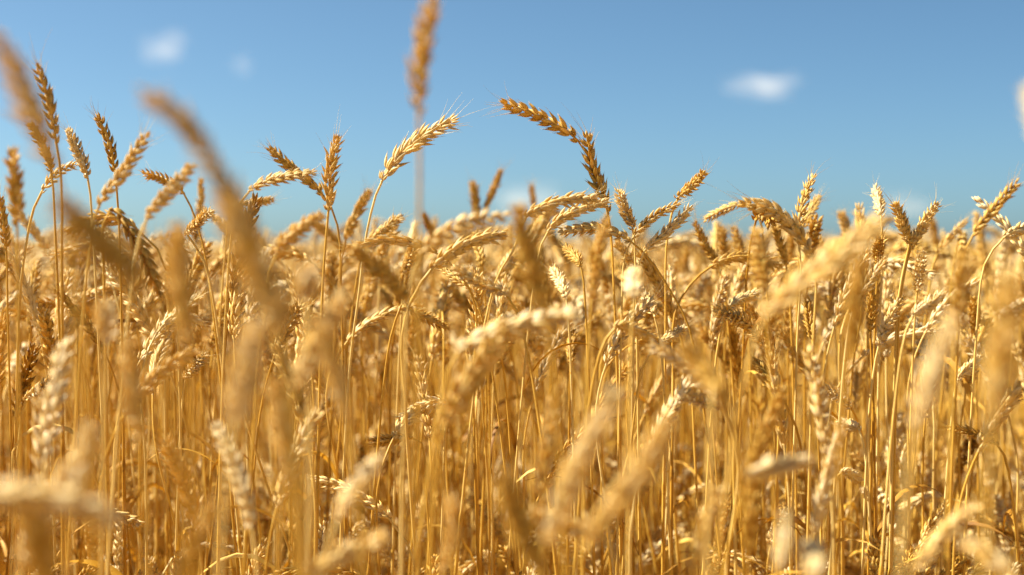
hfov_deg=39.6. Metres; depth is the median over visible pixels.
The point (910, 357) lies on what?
wheat stalk
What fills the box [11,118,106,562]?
wheat stalk
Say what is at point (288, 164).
wheat stalk
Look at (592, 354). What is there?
wheat stalk
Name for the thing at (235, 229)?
wheat stalk
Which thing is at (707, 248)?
wheat stalk
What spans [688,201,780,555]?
wheat stalk
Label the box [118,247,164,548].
wheat stalk
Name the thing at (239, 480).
wheat stalk
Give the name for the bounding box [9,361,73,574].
wheat stalk
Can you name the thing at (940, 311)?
wheat stalk
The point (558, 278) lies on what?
wheat stalk
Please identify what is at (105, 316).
wheat stalk
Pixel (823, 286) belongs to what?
wheat stalk
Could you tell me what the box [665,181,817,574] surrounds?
wheat stalk
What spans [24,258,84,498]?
wheat stalk
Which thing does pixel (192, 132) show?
wheat stalk
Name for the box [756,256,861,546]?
wheat stalk
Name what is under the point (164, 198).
wheat stalk
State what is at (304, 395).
wheat stalk
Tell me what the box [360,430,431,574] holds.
wheat stalk
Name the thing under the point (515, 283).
wheat stalk
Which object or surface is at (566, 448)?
wheat stalk
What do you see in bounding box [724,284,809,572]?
wheat stalk
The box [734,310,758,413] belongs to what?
wheat stalk
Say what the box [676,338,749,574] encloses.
wheat stalk
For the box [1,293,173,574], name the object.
wheat stalk
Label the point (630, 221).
wheat stalk
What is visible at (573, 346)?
wheat stalk
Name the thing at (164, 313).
wheat stalk
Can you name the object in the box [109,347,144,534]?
wheat stalk
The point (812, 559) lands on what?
wheat stalk
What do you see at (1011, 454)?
wheat stalk
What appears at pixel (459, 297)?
wheat stalk
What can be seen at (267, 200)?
wheat stalk
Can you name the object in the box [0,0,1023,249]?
sky
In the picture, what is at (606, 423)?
wheat stalk
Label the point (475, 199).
wheat stalk
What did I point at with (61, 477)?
wheat stalk
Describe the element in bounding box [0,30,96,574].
wheat stalk
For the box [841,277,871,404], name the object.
wheat stalk
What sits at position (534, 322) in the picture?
wheat stalk
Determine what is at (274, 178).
wheat stalk
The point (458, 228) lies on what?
wheat stalk
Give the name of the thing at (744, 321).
wheat stalk
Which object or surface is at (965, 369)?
wheat stalk
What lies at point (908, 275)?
wheat stalk
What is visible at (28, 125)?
wheat stalk
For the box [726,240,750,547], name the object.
wheat stalk
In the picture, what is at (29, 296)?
wheat stalk
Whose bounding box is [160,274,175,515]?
wheat stalk
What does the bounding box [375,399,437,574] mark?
wheat stalk
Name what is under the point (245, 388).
wheat stalk
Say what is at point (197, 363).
wheat stalk
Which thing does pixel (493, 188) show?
wheat stalk
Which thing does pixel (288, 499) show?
wheat stalk
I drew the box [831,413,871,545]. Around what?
wheat stalk
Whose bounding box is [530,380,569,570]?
wheat stalk
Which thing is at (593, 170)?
wheat stalk
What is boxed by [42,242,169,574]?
wheat stalk
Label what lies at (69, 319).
wheat stalk
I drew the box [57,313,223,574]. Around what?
wheat stalk
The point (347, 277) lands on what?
wheat stalk
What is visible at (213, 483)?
wheat stalk
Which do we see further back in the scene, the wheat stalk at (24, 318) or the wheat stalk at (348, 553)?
the wheat stalk at (24, 318)
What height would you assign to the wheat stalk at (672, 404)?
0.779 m
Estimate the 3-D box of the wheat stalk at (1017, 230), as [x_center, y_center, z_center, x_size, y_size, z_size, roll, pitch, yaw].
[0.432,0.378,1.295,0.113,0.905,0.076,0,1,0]
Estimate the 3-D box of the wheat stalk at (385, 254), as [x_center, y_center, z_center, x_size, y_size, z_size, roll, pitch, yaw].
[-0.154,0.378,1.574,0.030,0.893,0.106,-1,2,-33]
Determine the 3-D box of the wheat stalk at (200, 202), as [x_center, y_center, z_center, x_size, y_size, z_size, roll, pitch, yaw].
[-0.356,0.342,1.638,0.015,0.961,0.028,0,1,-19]
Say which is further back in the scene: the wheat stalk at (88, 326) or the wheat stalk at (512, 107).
the wheat stalk at (88, 326)
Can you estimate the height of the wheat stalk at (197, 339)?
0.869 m
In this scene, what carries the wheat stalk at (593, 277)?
on the ground
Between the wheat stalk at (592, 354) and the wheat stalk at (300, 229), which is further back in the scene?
the wheat stalk at (592, 354)
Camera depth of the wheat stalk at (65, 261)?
1.70 m
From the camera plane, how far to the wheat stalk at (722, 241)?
1.52 m
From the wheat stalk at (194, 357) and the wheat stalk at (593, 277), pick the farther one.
the wheat stalk at (194, 357)
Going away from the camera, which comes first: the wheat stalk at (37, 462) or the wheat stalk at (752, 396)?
the wheat stalk at (37, 462)
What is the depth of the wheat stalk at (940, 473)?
1.83 m
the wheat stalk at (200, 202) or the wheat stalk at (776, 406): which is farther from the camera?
the wheat stalk at (200, 202)
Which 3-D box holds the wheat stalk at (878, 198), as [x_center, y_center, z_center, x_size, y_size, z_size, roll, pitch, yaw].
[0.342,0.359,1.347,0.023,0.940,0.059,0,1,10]
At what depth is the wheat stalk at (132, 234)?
1.12 m
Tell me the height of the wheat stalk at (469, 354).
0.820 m
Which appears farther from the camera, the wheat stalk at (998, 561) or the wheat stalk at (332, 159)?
the wheat stalk at (332, 159)
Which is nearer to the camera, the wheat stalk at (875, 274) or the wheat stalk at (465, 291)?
the wheat stalk at (875, 274)
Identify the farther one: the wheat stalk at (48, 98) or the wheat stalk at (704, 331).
the wheat stalk at (704, 331)
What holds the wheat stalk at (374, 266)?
on the ground
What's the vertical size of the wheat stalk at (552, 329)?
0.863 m
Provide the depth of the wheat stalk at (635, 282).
0.95 m
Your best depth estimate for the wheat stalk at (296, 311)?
1.29 m
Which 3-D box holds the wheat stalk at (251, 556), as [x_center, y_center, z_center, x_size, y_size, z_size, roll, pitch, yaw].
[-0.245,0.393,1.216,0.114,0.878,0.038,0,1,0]
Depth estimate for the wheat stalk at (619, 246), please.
1.38 m
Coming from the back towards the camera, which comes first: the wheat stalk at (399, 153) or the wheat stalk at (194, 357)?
the wheat stalk at (194, 357)
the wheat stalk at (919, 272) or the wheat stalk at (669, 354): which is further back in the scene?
the wheat stalk at (919, 272)
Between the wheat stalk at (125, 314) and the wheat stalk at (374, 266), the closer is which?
the wheat stalk at (374, 266)
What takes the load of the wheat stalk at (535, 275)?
on the ground
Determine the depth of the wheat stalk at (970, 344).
1.37 m
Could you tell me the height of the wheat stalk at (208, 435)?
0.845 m
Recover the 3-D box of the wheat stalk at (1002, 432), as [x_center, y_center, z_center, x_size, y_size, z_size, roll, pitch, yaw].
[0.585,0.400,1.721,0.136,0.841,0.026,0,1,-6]
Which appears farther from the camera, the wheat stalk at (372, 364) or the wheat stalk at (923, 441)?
the wheat stalk at (372, 364)
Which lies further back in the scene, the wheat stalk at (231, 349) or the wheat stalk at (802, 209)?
the wheat stalk at (231, 349)
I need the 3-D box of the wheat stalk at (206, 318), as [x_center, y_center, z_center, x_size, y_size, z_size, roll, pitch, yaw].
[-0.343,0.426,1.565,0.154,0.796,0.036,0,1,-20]
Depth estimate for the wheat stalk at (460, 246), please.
1.17 m
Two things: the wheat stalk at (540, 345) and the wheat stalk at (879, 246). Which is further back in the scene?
the wheat stalk at (540, 345)
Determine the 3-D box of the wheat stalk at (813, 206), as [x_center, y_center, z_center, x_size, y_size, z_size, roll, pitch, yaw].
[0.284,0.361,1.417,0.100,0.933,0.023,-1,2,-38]
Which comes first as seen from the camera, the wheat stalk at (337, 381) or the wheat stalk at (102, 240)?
the wheat stalk at (102, 240)
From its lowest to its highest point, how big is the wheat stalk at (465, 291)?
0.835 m
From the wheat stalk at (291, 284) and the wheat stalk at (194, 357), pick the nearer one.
the wheat stalk at (291, 284)
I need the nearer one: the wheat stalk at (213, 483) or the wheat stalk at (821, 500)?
the wheat stalk at (821, 500)
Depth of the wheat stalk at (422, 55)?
0.75 m
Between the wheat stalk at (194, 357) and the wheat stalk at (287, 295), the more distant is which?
the wheat stalk at (194, 357)
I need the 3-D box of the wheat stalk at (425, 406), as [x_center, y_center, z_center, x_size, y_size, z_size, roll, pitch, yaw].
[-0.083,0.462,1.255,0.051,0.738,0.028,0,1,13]
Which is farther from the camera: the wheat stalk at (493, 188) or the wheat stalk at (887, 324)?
the wheat stalk at (493, 188)
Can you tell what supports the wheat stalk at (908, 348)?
on the ground
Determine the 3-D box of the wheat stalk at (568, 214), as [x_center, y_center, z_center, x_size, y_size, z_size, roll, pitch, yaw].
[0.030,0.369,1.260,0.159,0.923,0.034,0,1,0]
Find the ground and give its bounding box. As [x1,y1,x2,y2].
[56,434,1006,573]
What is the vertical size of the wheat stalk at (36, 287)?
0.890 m
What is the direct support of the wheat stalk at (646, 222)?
on the ground
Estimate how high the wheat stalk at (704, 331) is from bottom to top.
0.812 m
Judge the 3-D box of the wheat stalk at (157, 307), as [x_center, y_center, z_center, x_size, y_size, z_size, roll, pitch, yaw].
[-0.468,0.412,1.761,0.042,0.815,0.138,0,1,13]
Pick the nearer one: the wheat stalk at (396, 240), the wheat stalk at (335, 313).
the wheat stalk at (335, 313)
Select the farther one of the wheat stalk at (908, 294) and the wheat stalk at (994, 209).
the wheat stalk at (908, 294)
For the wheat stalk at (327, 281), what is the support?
on the ground
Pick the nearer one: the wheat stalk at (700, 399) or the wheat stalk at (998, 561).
the wheat stalk at (998, 561)
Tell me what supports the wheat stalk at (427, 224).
on the ground
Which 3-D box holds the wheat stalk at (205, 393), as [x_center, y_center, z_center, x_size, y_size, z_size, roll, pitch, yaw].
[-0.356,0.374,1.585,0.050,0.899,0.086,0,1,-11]
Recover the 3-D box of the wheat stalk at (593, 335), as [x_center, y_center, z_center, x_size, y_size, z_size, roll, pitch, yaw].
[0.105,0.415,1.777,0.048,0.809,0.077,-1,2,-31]
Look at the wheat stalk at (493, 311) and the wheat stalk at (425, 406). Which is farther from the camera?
the wheat stalk at (493, 311)
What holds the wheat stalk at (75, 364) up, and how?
on the ground
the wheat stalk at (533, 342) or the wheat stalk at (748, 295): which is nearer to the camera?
the wheat stalk at (748, 295)
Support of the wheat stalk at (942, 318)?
on the ground
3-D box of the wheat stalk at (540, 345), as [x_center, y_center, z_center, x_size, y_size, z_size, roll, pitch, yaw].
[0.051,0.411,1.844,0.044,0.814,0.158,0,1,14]
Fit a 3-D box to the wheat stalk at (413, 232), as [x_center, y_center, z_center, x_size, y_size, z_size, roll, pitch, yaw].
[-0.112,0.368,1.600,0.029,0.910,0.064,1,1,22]
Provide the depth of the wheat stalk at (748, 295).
1.25 m
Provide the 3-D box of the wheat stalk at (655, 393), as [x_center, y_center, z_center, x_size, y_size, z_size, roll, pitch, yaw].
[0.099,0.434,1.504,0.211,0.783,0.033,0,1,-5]
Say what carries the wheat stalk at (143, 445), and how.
on the ground
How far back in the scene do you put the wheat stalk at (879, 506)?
1.47 m
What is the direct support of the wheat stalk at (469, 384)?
on the ground
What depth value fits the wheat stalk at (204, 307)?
1.68 m
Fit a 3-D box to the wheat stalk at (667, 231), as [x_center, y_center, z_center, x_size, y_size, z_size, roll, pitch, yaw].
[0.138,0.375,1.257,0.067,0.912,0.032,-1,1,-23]
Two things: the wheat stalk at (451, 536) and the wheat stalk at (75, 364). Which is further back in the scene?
the wheat stalk at (75, 364)
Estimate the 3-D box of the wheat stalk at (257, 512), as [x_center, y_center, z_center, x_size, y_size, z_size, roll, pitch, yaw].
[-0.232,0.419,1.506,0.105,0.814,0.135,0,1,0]
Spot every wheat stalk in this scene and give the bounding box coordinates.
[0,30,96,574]
[0,183,97,574]
[0,237,142,568]
[0,286,26,574]
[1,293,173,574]
[2,114,67,553]
[2,145,25,574]
[3,256,48,480]
[6,311,25,487]
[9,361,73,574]
[10,293,121,509]
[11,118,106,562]
[11,499,69,574]
[13,151,86,545]
[14,270,218,574]
[14,434,108,574]
[17,29,64,571]
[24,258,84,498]
[26,232,48,484]
[27,382,53,553]
[31,267,96,560]
[33,291,83,422]
[34,267,132,574]
[34,335,76,482]
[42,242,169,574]
[44,193,190,574]
[50,207,171,574]
[51,232,169,573]
[53,238,99,475]
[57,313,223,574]
[64,416,102,574]
[66,111,166,560]
[71,234,124,548]
[74,317,187,568]
[82,97,126,574]
[91,295,119,574]
[97,221,172,574]
[99,346,201,574]
[106,162,197,574]
[109,251,162,574]
[109,332,150,574]
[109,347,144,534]
[113,246,143,569]
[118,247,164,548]
[127,294,164,558]
[130,163,238,574]
[131,336,144,553]
[134,83,311,574]
[135,313,240,574]
[147,330,194,549]
[148,411,203,574]
[151,291,212,563]
[160,239,274,574]
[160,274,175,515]
[162,219,199,574]
[162,274,243,574]
[167,236,278,536]
[173,495,219,574]
[175,344,222,557]
[181,340,216,556]
[185,235,212,574]
[186,203,242,574]
[191,301,213,574]
[194,175,206,569]
[196,300,244,574]
[199,271,230,574]
[202,255,321,530]
[204,189,284,574]
[205,172,304,574]
[206,273,230,555]
[207,420,258,574]
[210,314,248,574]
[216,159,337,574]
[217,316,273,574]
[218,172,385,574]
[226,312,260,568]
[233,304,298,574]
[240,251,330,438]
[240,296,251,534]
[242,209,327,574]
[243,268,307,534]
[247,287,335,573]
[253,137,347,566]
[261,296,351,574]
[261,312,289,566]
[261,328,316,559]
[261,337,285,559]
[261,377,300,574]
[264,380,334,574]
[275,287,353,574]
[276,254,314,511]
[282,249,339,529]
[286,304,377,572]
[288,256,323,563]
[290,332,351,540]
[291,333,316,574]
[302,299,439,572]
[305,526,393,574]
[308,314,365,574]
[316,112,350,554]
[316,255,407,572]
[322,450,384,574]
[328,208,412,573]
[331,235,487,574]
[334,265,426,568]
[338,98,485,574]
[344,238,454,574]
[356,324,368,530]
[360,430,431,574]
[366,305,462,574]
[367,345,488,554]
[371,227,399,574]
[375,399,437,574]
[379,302,492,551]
[391,240,421,574]
[391,395,446,574]
[399,218,421,551]
[399,315,428,491]
[400,207,511,574]
[400,218,514,567]
[403,0,443,574]
[405,204,440,507]
[407,342,433,573]
[419,303,584,565]
[423,275,489,574]
[426,305,480,574]
[428,318,518,574]
[431,291,440,553]
[433,256,517,574]
[433,270,508,563]
[436,492,464,574]
[437,256,558,574]
[449,264,522,561]
[450,270,543,574]
[455,183,629,574]
[457,257,522,571]
[465,165,487,541]
[470,226,494,574]
[471,157,513,574]
[473,257,482,571]
[476,314,518,574]
[483,82,624,574]
[490,263,517,544]
[490,465,547,574]
[493,312,581,574]
[498,178,538,505]
[504,280,545,544]
[506,192,629,574]
[509,201,568,574]
[514,260,560,574]
[520,347,535,569]
[522,284,596,574]
[523,294,532,514]
[523,424,609,574]
[525,178,641,574]
[527,502,619,574]
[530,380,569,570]
[535,294,578,500]
[537,379,625,574]
[538,434,555,574]
[544,248,577,574]
[547,221,803,574]
[548,270,626,574]
[553,237,595,574]
[557,289,588,562]
[560,110,621,574]
[563,196,687,574]
[564,324,582,570]
[565,271,649,566]
[569,410,678,574]
[571,308,627,552]
[573,344,646,518]
[574,319,665,574]
[579,261,637,571]
[580,271,598,574]
[581,213,612,574]
[586,299,606,574]
[590,331,597,368]
[595,269,678,574]
[595,284,628,572]
[598,273,715,574]
[598,332,681,574]
[604,335,699,574]
[607,337,639,572]
[607,358,617,454]
[608,237,680,574]
[619,264,646,574]
[621,316,699,574]
[624,344,660,574]
[628,236,701,574]
[630,197,704,522]
[630,375,694,574]
[635,258,666,574]
[639,286,672,574]
[640,239,696,574]
[645,336,802,574]
[658,318,692,570]
[661,158,717,574]
[662,251,678,574]
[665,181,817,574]
[666,384,736,574]
[670,197,745,574]
[670,248,794,570]
[676,256,725,551]
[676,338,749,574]
[678,284,716,574]
[679,315,723,574]
[684,483,728,574]
[686,309,767,563]
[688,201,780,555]
[692,293,779,574]
[693,265,728,532]
[701,274,771,574]
[704,382,815,574]
[709,249,735,521]
[710,304,746,469]
[711,262,761,431]
[713,211,892,574]
[713,217,768,574]
[715,297,772,566]
[721,383,791,574]
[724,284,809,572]
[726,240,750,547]
[727,212,755,574]
[729,271,754,573]
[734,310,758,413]
[742,351,812,533]
[742,428,767,565]
[745,225,777,574]
[752,219,890,562]
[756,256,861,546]
[760,335,791,574]
[764,223,798,574]
[770,313,842,574]
[771,254,948,574]
[773,500,793,574]
[779,259,797,573]
[784,203,852,524]
[791,157,878,574]
[791,186,834,533]
[796,317,866,538]
[796,533,829,574]
[801,289,822,544]
[802,343,834,574]
[808,382,868,532]
[810,282,886,534]
[811,417,850,536]
[824,466,863,555]
[826,312,969,564]
[828,243,901,574]
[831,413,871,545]
[833,251,871,574]
[838,297,883,574]
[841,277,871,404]
[843,238,926,557]
[843,333,866,495]
[849,319,878,574]
[854,205,869,540]
[861,239,939,563]
[861,290,995,574]
[864,174,886,527]
[865,283,943,547]
[866,311,945,556]
[867,220,892,574]
[869,233,895,574]
[876,294,898,569]
[879,280,952,574]
[880,188,914,574]
[884,254,929,545]
[888,252,922,566]
[891,182,956,574]
[891,342,986,512]
[895,291,946,508]
[898,309,961,574]
[900,246,1013,559]
[905,211,975,556]
[906,267,984,561]
[908,330,922,526]
[910,498,981,574]
[915,221,1023,574]
[916,314,986,523]
[929,412,1019,573]
[939,342,994,574]
[942,267,999,574]
[944,272,1022,556]
[945,245,977,574]
[947,250,970,511]
[949,167,1022,574]
[952,377,1023,574]
[955,531,1018,574]
[960,321,1018,534]
[961,342,1021,503]
[967,291,995,569]
[974,294,1023,369]
[975,262,1023,574]
[1010,297,1023,561]
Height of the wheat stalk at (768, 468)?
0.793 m
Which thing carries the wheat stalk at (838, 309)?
on the ground
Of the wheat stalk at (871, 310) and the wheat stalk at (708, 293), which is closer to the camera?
the wheat stalk at (871, 310)
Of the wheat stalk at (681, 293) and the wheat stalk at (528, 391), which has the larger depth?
the wheat stalk at (681, 293)
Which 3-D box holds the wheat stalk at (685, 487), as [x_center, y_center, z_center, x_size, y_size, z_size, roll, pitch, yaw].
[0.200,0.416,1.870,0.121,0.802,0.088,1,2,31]
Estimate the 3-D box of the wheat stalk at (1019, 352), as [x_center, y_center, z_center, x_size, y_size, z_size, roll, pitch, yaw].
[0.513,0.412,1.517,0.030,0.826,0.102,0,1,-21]
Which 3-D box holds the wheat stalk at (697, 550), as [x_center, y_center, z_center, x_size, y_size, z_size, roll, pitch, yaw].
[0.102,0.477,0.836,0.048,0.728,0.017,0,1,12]
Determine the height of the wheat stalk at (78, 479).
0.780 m
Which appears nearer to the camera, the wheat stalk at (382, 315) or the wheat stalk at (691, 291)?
the wheat stalk at (382, 315)
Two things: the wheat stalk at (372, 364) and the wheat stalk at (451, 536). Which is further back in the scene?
the wheat stalk at (372, 364)
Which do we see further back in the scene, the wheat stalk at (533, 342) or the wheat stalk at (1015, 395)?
the wheat stalk at (533, 342)
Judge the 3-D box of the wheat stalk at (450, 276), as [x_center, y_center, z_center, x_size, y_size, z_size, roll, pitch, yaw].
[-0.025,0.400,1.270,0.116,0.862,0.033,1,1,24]
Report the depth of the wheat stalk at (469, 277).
1.15 m
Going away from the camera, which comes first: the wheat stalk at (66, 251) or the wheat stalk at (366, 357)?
the wheat stalk at (66, 251)
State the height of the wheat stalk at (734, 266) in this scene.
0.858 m
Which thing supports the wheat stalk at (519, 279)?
on the ground
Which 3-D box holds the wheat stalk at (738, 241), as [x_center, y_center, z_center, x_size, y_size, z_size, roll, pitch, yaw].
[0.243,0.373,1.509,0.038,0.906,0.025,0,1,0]
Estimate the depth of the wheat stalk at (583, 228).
1.25 m
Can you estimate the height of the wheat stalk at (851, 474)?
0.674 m
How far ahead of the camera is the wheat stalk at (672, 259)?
1.64 m
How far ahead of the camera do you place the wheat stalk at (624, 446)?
1.87 m
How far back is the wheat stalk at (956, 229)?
1.50 m
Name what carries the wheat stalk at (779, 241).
on the ground
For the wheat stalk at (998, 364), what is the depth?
0.56 m
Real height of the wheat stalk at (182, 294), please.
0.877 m
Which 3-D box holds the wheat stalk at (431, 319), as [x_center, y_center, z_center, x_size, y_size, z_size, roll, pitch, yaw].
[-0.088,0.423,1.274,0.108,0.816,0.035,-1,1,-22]
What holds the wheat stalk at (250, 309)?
on the ground
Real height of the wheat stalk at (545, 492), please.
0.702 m
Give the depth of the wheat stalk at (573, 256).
1.25 m
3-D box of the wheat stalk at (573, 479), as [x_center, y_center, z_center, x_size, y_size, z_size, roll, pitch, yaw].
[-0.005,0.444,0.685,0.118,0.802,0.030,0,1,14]
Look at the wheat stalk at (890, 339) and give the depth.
1.35 m
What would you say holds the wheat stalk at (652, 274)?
on the ground
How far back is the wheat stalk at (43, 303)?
1.44 m
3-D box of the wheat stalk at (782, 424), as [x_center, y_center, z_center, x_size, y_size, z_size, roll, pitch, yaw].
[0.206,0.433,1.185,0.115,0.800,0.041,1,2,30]
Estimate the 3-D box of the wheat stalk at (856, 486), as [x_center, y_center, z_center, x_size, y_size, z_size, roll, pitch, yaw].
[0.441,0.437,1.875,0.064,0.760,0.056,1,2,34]
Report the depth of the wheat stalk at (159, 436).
1.82 m
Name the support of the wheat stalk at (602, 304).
on the ground
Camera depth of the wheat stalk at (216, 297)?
1.77 m
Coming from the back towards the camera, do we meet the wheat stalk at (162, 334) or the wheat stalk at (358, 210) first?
the wheat stalk at (162, 334)
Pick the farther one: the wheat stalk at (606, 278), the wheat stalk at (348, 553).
the wheat stalk at (606, 278)
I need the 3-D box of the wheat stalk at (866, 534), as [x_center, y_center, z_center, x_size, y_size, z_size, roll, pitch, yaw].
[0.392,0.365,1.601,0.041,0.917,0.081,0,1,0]
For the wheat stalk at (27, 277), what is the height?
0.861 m
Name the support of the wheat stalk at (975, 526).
on the ground
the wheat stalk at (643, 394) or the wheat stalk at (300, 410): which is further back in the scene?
the wheat stalk at (643, 394)
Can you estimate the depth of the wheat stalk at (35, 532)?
0.62 m
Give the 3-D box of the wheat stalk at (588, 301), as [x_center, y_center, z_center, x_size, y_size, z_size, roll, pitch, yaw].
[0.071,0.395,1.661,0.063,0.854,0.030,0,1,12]
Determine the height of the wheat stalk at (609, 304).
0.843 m
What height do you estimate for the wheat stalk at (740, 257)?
0.869 m
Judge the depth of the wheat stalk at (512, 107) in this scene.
1.29 m
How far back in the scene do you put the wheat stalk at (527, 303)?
1.76 m
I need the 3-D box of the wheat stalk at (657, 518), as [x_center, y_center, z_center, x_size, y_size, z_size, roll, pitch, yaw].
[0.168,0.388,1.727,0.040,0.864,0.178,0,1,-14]
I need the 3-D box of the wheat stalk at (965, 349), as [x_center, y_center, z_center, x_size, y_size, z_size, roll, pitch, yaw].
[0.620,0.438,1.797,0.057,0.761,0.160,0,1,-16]
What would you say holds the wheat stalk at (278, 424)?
on the ground
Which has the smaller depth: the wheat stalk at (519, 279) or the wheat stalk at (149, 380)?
the wheat stalk at (149, 380)
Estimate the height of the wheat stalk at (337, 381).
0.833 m
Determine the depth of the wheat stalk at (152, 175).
1.32 m
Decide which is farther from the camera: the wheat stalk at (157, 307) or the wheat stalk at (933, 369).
the wheat stalk at (157, 307)
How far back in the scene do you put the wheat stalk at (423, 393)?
1.28 m
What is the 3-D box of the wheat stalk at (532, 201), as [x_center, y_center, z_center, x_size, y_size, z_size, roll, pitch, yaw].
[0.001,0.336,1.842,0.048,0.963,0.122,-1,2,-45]
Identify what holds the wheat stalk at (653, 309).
on the ground
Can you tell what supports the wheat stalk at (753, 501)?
on the ground
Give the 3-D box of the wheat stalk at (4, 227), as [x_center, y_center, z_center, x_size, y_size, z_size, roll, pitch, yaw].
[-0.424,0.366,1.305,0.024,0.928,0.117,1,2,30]
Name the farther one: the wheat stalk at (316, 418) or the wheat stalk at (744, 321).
the wheat stalk at (744, 321)
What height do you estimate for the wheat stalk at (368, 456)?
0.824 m
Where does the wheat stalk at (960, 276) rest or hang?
on the ground
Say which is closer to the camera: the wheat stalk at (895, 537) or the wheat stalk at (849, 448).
the wheat stalk at (895, 537)
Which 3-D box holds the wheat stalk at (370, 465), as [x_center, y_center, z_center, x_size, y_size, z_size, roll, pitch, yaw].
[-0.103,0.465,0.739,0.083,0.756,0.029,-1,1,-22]
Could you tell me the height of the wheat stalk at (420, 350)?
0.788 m
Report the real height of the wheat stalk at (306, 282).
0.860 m
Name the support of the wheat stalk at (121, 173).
on the ground
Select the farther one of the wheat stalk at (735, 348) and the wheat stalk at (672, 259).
the wheat stalk at (672, 259)
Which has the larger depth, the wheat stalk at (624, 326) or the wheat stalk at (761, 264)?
the wheat stalk at (624, 326)
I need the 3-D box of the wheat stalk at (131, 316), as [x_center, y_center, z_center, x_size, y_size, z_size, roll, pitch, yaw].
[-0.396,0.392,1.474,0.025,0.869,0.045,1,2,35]
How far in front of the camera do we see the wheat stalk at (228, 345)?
1.84 m
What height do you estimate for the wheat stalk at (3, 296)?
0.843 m
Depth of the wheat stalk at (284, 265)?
1.62 m
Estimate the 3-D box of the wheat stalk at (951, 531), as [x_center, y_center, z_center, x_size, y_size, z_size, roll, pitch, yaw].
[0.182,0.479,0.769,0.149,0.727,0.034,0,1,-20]
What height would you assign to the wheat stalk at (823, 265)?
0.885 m
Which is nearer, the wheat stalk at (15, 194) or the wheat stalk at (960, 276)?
the wheat stalk at (960, 276)
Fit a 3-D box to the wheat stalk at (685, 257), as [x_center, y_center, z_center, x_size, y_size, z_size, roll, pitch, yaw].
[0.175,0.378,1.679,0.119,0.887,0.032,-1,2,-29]
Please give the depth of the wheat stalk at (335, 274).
1.52 m
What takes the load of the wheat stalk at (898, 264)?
on the ground
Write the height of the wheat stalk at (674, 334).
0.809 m
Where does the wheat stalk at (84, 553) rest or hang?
on the ground
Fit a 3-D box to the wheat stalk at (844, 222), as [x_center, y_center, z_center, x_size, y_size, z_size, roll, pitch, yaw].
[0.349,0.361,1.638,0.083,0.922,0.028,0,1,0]
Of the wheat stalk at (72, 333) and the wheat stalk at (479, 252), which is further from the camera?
the wheat stalk at (72, 333)
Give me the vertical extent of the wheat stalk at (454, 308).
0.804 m
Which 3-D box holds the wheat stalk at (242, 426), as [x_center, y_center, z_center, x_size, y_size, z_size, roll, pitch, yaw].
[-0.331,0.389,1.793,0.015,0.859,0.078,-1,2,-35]
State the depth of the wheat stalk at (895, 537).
1.69 m
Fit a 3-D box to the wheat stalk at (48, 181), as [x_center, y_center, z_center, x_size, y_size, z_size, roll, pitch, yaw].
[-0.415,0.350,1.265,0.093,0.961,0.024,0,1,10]
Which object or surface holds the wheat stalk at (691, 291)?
on the ground
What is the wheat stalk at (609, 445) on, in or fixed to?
on the ground
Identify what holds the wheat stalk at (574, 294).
on the ground
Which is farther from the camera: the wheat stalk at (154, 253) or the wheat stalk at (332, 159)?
the wheat stalk at (154, 253)
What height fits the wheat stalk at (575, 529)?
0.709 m
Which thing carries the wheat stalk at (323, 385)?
on the ground
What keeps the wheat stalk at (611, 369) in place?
on the ground
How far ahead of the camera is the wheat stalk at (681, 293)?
1.89 m
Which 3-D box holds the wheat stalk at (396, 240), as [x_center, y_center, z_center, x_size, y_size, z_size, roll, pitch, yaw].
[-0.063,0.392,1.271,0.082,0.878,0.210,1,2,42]
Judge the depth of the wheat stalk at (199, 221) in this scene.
1.31 m
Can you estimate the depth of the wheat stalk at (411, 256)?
1.38 m
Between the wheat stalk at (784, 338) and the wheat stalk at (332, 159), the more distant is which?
the wheat stalk at (784, 338)
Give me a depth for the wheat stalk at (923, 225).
1.25 m
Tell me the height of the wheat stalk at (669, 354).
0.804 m
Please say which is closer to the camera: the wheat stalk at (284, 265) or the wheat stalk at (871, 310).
the wheat stalk at (871, 310)
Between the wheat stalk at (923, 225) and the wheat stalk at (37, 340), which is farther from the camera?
the wheat stalk at (37, 340)
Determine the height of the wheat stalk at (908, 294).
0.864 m
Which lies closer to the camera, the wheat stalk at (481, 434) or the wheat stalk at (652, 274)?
the wheat stalk at (652, 274)
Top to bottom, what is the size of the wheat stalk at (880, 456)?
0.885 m
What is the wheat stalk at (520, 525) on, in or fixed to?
on the ground
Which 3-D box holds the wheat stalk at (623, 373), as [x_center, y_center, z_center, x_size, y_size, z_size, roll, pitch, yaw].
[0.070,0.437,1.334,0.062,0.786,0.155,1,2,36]
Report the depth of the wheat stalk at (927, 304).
1.12 m
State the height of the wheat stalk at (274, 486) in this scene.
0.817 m
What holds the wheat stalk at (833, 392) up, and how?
on the ground
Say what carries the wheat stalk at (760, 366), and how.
on the ground
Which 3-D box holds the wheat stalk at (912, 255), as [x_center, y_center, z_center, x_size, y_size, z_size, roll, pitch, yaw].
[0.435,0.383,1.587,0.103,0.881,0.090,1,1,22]
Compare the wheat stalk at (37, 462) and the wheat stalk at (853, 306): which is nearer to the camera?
the wheat stalk at (853, 306)
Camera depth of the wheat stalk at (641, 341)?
1.36 m
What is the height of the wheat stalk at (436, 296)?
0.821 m
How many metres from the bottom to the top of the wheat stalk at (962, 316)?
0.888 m
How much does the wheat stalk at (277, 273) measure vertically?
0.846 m

